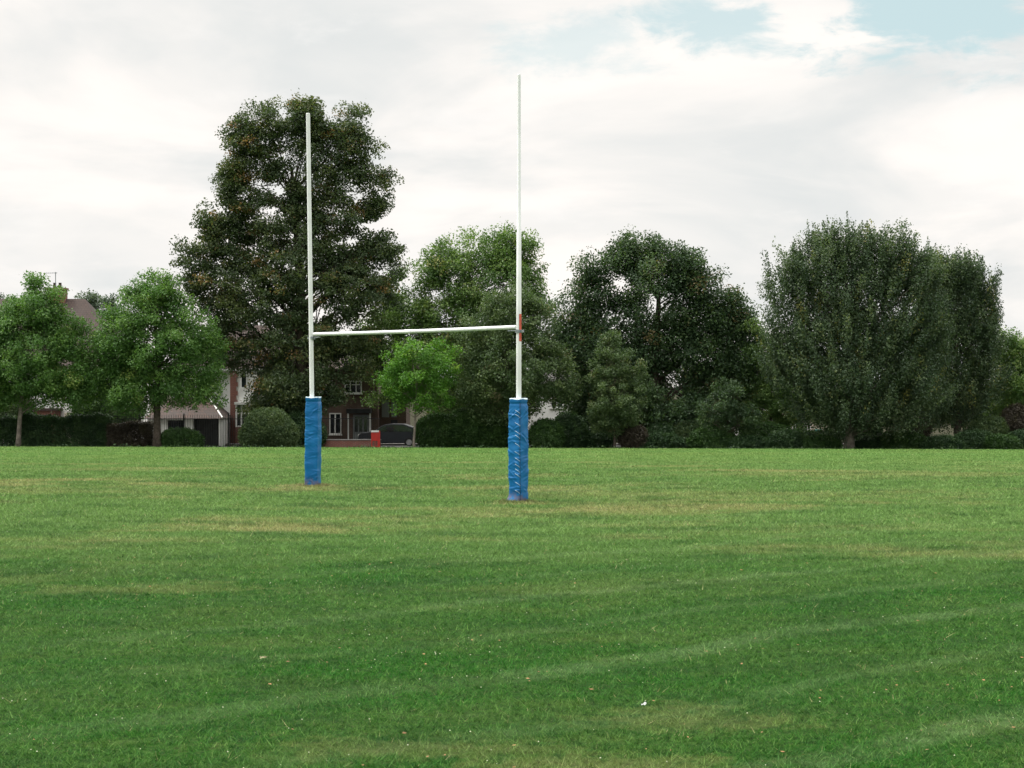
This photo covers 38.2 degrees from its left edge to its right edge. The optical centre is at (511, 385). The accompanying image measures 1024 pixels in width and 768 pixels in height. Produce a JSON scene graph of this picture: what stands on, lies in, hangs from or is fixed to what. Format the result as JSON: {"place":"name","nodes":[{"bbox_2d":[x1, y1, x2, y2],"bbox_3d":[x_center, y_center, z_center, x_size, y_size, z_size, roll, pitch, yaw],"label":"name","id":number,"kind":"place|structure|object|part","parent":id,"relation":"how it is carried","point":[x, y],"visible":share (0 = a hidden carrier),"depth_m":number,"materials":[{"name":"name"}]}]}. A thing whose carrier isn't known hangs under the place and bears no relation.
{"place":"outdoors","nodes":[
{"label":"outdoors","id":0,"kind":"place"},
{"bbox_2d":[308,355,383,438],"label":"house","id":1,"kind":"structure","parent":0,"point":[352,409],"depth_m":100.00,"materials":[{"name":"brown brick"}]},
{"bbox_2d":[329,413,341,434],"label":"window","id":2,"kind":"structure","parent":1,"relation":"in","point":[334,424],"depth_m":99.98,"materials":[{"name":"white paint"}]},
{"bbox_2d":[345,381,362,393],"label":"window","id":3,"kind":"structure","parent":1,"relation":"in","point":[356,388],"depth_m":99.98,"materials":[{"name":"white paint"}]},
{"bbox_2d":[353,415,368,438],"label":"door","id":4,"kind":"structure","parent":1,"relation":"in","point":[360,424],"depth_m":99.93,"materials":[{"name":"grey glass"}]},
{"bbox_2d":[380,396,409,425],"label":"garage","id":5,"kind":"structure","parent":0,"point":[386,417],"depth_m":101.00,"materials":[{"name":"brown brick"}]},
{"bbox_2d":[0,388,1023,767],"bbox_3d":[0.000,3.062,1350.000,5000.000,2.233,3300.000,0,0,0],"label":"ground","id":6,"kind":"structure","parent":0,"point":[538,678],"depth_m":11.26,"materials":[{"name":"green plant"}]},
{"bbox_2d":[0,397,33,439],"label":"garden shrub","id":7,"kind":"object","parent":6,"relation":"on","point":[14,410],"visible":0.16,"depth_m":98.00,"materials":[{"name":"green plant"}]},
{"bbox_2d":[0,270,107,446],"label":"young tree","id":8,"kind":"object","parent":6,"relation":"on","point":[37,326],"visible":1,"depth_m":87.81,"materials":[{"name":"green plant"}]},
{"bbox_2d":[0,411,114,446],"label":"hedge","id":9,"kind":"object","parent":6,"relation":"on","point":[81,429],"visible":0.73,"depth_m":89.50,"materials":[{"name":"green plant"}]},
{"bbox_2d":[0,272,149,442],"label":"house","id":10,"kind":"structure","parent":6,"relation":"on","point":[85,308],"depth_m":103.25,"materials":[{"name":"brown tile"}]},
{"bbox_2d":[75,288,102,311],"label":"distant tree","id":11,"kind":"object","parent":6,"relation":"on","point":[93,301],"visible":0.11,"depth_m":141.88,"materials":[{"name":"green plant"}]},
{"bbox_2d":[65,389,113,427],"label":"garden shrub","id":12,"kind":"object","parent":6,"relation":"on","point":[95,406],"visible":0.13,"depth_m":98.00,"materials":[{"name":"green plant"}]},
{"bbox_2d":[99,293,123,333],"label":"distant tree","id":13,"kind":"object","parent":6,"relation":"on","point":[107,299],"visible":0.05,"depth_m":145.41,"materials":[{"name":"green plant"}]},
{"bbox_2d":[1,414,244,446],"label":"iron railing","id":14,"kind":"object","parent":6,"relation":"on","point":[184,420],"visible":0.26,"depth_m":91.19,"materials":[{"name":"black metal"}]},
{"bbox_2d":[108,400,147,435],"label":"garden shrub","id":15,"kind":"object","parent":6,"relation":"on","point":[122,419],"visible":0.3,"depth_m":98.17,"materials":[{"name":"green plant"}]},
{"bbox_2d":[105,419,152,446],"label":"hedge","id":16,"kind":"object","parent":6,"relation":"on","point":[117,433],"visible":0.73,"depth_m":89.28,"materials":[{"name":"brown plant"}]},
{"bbox_2d":[80,267,233,446],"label":"young tree","id":17,"kind":"object","parent":6,"relation":"on","point":[129,367],"visible":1,"depth_m":87.83,"materials":[{"name":"green plant"}]},
{"bbox_2d":[160,426,204,446],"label":"bush","id":18,"kind":"object","parent":6,"relation":"on","point":[172,436],"visible":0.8,"depth_m":88.55,"materials":[{"name":"green plant"}]},
{"bbox_2d":[146,325,295,445],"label":"house","id":19,"kind":"structure","parent":6,"relation":"on","point":[234,392],"depth_m":98.81,"materials":[{"name":"white tile"}]},
{"bbox_2d":[239,373,246,388],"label":"window","id":20,"kind":"structure","parent":19,"relation":"in","point":[243,381],"depth_m":99.93,"materials":[{"name":"white paint"}]},
{"bbox_2d":[237,406,299,446],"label":"bush","id":21,"kind":"object","parent":6,"relation":"on","point":[268,426],"visible":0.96,"depth_m":87.88,"materials":[{"name":"green plant"}]},
{"bbox_2d":[169,88,411,417],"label":"lime tree","id":22,"kind":"object","parent":6,"relation":"on","point":[283,381],"visible":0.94,"depth_m":92.27,"materials":[{"name":"green plant"}]},
{"bbox_2d":[287,410,328,446],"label":"bush","id":23,"kind":"object","parent":6,"relation":"on","point":[297,417],"visible":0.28,"depth_m":90.42,"materials":[{"name":"green plant"}]},
{"bbox_2d":[321,418,380,447],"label":"brick wall","id":24,"kind":"structure","parent":6,"relation":"on","point":[340,442],"depth_m":91.09,"materials":[{"name":"brick"}]},
{"bbox_2d":[371,430,379,447],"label":"safety barrier","id":25,"kind":"object","parent":6,"relation":"on","point":[375,435],"visible":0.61,"depth_m":90.37,"materials":[{"name":"red plastic"}]},
{"bbox_2d":[358,423,415,445],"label":"parked car","id":26,"kind":"object","parent":6,"relation":"on","point":[397,433],"visible":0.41,"depth_m":95.75,"materials":[{"name":"paint"}]},
{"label":"side window","id":27,"kind":"part","parent":26,"relation":"part of","materials":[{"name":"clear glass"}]},
{"bbox_2d":[306,74,523,398],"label":"rugby posts","id":28,"kind":"object","parent":6,"relation":"on","point":[518,331],"visible":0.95,"depth_m":26.63,"materials":[{"name":"metal"}]},
{"bbox_2d":[304,397,321,484],"bbox_3d":[-3.930,1.097,29.251,0.300,1.763,0.293,0,0,12],"label":"post pad","id":29,"kind":"object","parent":28,"relation":"attached to","point":[313,429],"visible":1,"depth_m":29.12,"materials":[{"name":"blue plastic"}]},
{"bbox_2d":[507,398,528,500],"bbox_3d":[0.098,1.103,25.498,0.312,1.783,0.315,0,0,36],"label":"post pad","id":30,"kind":"object","parent":28,"relation":"attached to","point":[518,450],"visible":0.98,"depth_m":25.40,"materials":[{"name":"blue plastic"}]},
{"bbox_2d":[371,336,465,446],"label":"tree","id":31,"kind":"object","parent":6,"relation":"on","point":[404,381],"visible":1,"depth_m":87.39,"materials":[{"name":"green plant"}]},
{"bbox_2d":[343,220,561,420],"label":"broad tree","id":32,"kind":"object","parent":6,"relation":"on","point":[497,263],"visible":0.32,"depth_m":96.18,"materials":[{"name":"green plant"}]},
{"bbox_2d":[412,406,508,447],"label":"hedge","id":33,"kind":"object","parent":6,"relation":"on","point":[457,427],"visible":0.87,"depth_m":88.81,"materials":[{"name":"green plant"}]},
{"bbox_2d":[2,504,1017,767],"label":"clover flowers","id":34,"kind":"object","parent":6,"relation":"on","point":[470,654],"visible":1,"depth_m":10.84,"materials":[{"name":"white plant"}]},
{"bbox_2d":[0,443,1023,448],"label":"ground cover","id":35,"kind":"object","parent":6,"relation":"on","point":[498,447],"visible":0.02,"depth_m":86.52,"materials":[{"name":"green plant"}]},
{"bbox_2d":[449,277,585,431],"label":"broad tree","id":36,"kind":"object","parent":6,"relation":"on","point":[488,367],"visible":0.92,"depth_m":88.05,"materials":[{"name":"green plant"}]},
{"bbox_2d":[528,417,567,447],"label":"bush","id":37,"kind":"object","parent":6,"relation":"on","point":[543,432],"visible":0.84,"depth_m":88.17,"materials":[{"name":"green plant"}]},
{"bbox_2d":[554,409,590,447],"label":"bush","id":38,"kind":"object","parent":6,"relation":"on","point":[576,429],"visible":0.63,"depth_m":89.31,"materials":[{"name":"green plant"}]},
{"bbox_2d":[583,329,655,447],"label":"tree","id":39,"kind":"object","parent":6,"relation":"on","point":[621,411],"visible":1,"depth_m":87.24,"materials":[{"name":"green plant"}]},
{"bbox_2d":[584,422,675,447],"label":"bush","id":40,"kind":"object","parent":6,"relation":"on","point":[599,439],"visible":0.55,"depth_m":89.61,"materials":[{"name":"green plant"}]},
{"bbox_2d":[616,423,649,447],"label":"bush","id":41,"kind":"object","parent":6,"relation":"on","point":[640,431],"visible":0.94,"depth_m":87.67,"materials":[{"name":"brown plant"}]},
{"bbox_2d":[543,226,766,436],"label":"broad tree","id":42,"kind":"object","parent":6,"relation":"on","point":[685,340],"visible":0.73,"depth_m":92.10,"materials":[{"name":"green plant"}]},
{"bbox_2d":[627,430,687,447],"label":"bush","id":43,"kind":"object","parent":6,"relation":"on","point":[672,440],"visible":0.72,"depth_m":87.86,"materials":[{"name":"green plant"}]},
{"bbox_2d":[674,420,712,447],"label":"bush","id":44,"kind":"object","parent":6,"relation":"on","point":[682,430],"visible":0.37,"depth_m":89.68,"materials":[{"name":"green plant"}]},
{"bbox_2d":[685,425,738,448],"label":"bush","id":45,"kind":"object","parent":6,"relation":"on","point":[710,437],"visible":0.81,"depth_m":87.98,"materials":[{"name":"green plant"}]},
{"bbox_2d":[694,376,763,437],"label":"bush","id":46,"kind":"object","parent":6,"relation":"on","point":[724,409],"visible":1,"depth_m":87.82,"materials":[{"name":"green plant"}]},
{"bbox_2d":[726,434,776,448],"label":"bush","id":47,"kind":"object","parent":6,"relation":"on","point":[753,441],"visible":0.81,"depth_m":87.58,"materials":[{"name":"green plant"}]},
{"bbox_2d":[729,318,806,428],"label":"tree","id":48,"kind":"object","parent":6,"relation":"on","point":[765,396],"visible":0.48,"depth_m":91.58,"materials":[{"name":"green plant"}]},
{"bbox_2d":[737,419,821,436],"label":"bush","id":49,"kind":"object","parent":6,"relation":"on","point":[768,426],"visible":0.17,"depth_m":90.07,"materials":[{"name":"green plant"}]},
{"bbox_2d":[764,428,816,448],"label":"bush","id":50,"kind":"object","parent":6,"relation":"on","point":[786,438],"visible":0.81,"depth_m":87.89,"materials":[{"name":"green plant"}]},
{"bbox_2d":[798,434,843,448],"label":"bush","id":51,"kind":"object","parent":6,"relation":"on","point":[815,442],"visible":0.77,"depth_m":87.58,"materials":[{"name":"green plant"}]},
{"bbox_2d":[815,419,882,448],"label":"bush","id":52,"kind":"object","parent":6,"relation":"on","point":[839,434],"visible":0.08,"depth_m":91.15,"materials":[{"name":"green plant"}]},
{"bbox_2d":[752,211,962,448],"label":"poplar tree","id":53,"kind":"object","parent":6,"relation":"on","point":[896,353],"visible":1,"depth_m":86.74,"materials":[{"name":"green plant"}]},
{"bbox_2d":[854,433,888,448],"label":"bush","id":54,"kind":"object","parent":6,"relation":"on","point":[864,443],"visible":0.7,"depth_m":88.27,"materials":[{"name":"green plant"}]},
{"bbox_2d":[878,430,925,448],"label":"bush","id":55,"kind":"object","parent":6,"relation":"on","point":[905,442],"visible":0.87,"depth_m":87.80,"materials":[{"name":"green plant"}]},
{"bbox_2d":[903,416,932,435],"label":"bush","id":56,"kind":"object","parent":6,"relation":"on","point":[926,432],"visible":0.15,"depth_m":90.02,"materials":[{"name":"green plant"}]},
{"bbox_2d":[918,433,967,448],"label":"bush","id":57,"kind":"object","parent":6,"relation":"on","point":[938,441],"visible":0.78,"depth_m":87.55,"materials":[{"name":"green plant"}]},
{"bbox_2d":[902,236,1015,435],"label":"poplar tree","id":58,"kind":"object","parent":6,"relation":"on","point":[975,370],"visible":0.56,"depth_m":89.89,"materials":[{"name":"green plant"}]},
{"bbox_2d":[954,427,992,448],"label":"bush","id":59,"kind":"object","parent":6,"relation":"on","point":[972,439],"visible":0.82,"depth_m":88.02,"materials":[{"name":"green plant"}]},
{"bbox_2d":[965,414,1010,434],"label":"bush","id":60,"kind":"object","parent":6,"relation":"on","point":[994,424],"visible":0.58,"depth_m":89.68,"materials":[{"name":"green plant"}]},
{"bbox_2d":[980,432,1022,448],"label":"bush","id":61,"kind":"object","parent":6,"relation":"on","point":[1000,441],"visible":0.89,"depth_m":87.69,"materials":[{"name":"green plant"}]},
{"bbox_2d":[984,325,1023,418],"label":"broad tree","id":62,"kind":"object","parent":6,"relation":"on","point":[1015,353],"visible":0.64,"depth_m":91.39,"materials":[{"name":"green plant"}]},
{"bbox_2d":[999,401,1023,431],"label":"bush","id":63,"kind":"object","parent":6,"relation":"on","point":[1016,422],"visible":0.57,"depth_m":89.98,"materials":[{"name":"brown plant"}]},
{"bbox_2d":[1007,428,1023,448],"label":"bush","id":64,"kind":"object","parent":6,"relation":"on","point":[1018,433],"visible":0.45,"depth_m":88.53,"materials":[{"name":"green plant"}]},
{"bbox_2d":[0,0,1023,387],"label":"sky","id":65,"kind":"structure","parent":0,"point":[721,127],"materials":[{"name":"white"}]},
{"bbox_2d":[33,511,1013,764],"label":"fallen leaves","id":66,"kind":"object","parent":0,"point":[580,624],"visible":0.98,"depth_m":10.88,"materials":[{"name":"brown plant"}]},
{"bbox_2d":[381,446,677,447],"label":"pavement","id":67,"kind":"structure","parent":0,"point":[454,447],"depth_m":94.19,"materials":[{"name":"grey concrete"}]},
{"bbox_2d":[226,443,843,445],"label":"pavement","id":68,"kind":"structure","parent":0,"point":[392,444],"depth_m":98.20,"materials":[{"name":"grey concrete"}]},
{"bbox_2d":[524,367,589,431],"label":"house","id":69,"kind":"structure","parent":0,"point":[549,412],"depth_m":112.00,"materials":[{"name":"grey tile"}]},
{"bbox_2d":[550,398,562,408],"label":"window","id":70,"kind":"structure","parent":69,"relation":"in","point":[551,398],"depth_m":111.97,"materials":[{"name":"white paint"}]}
]}

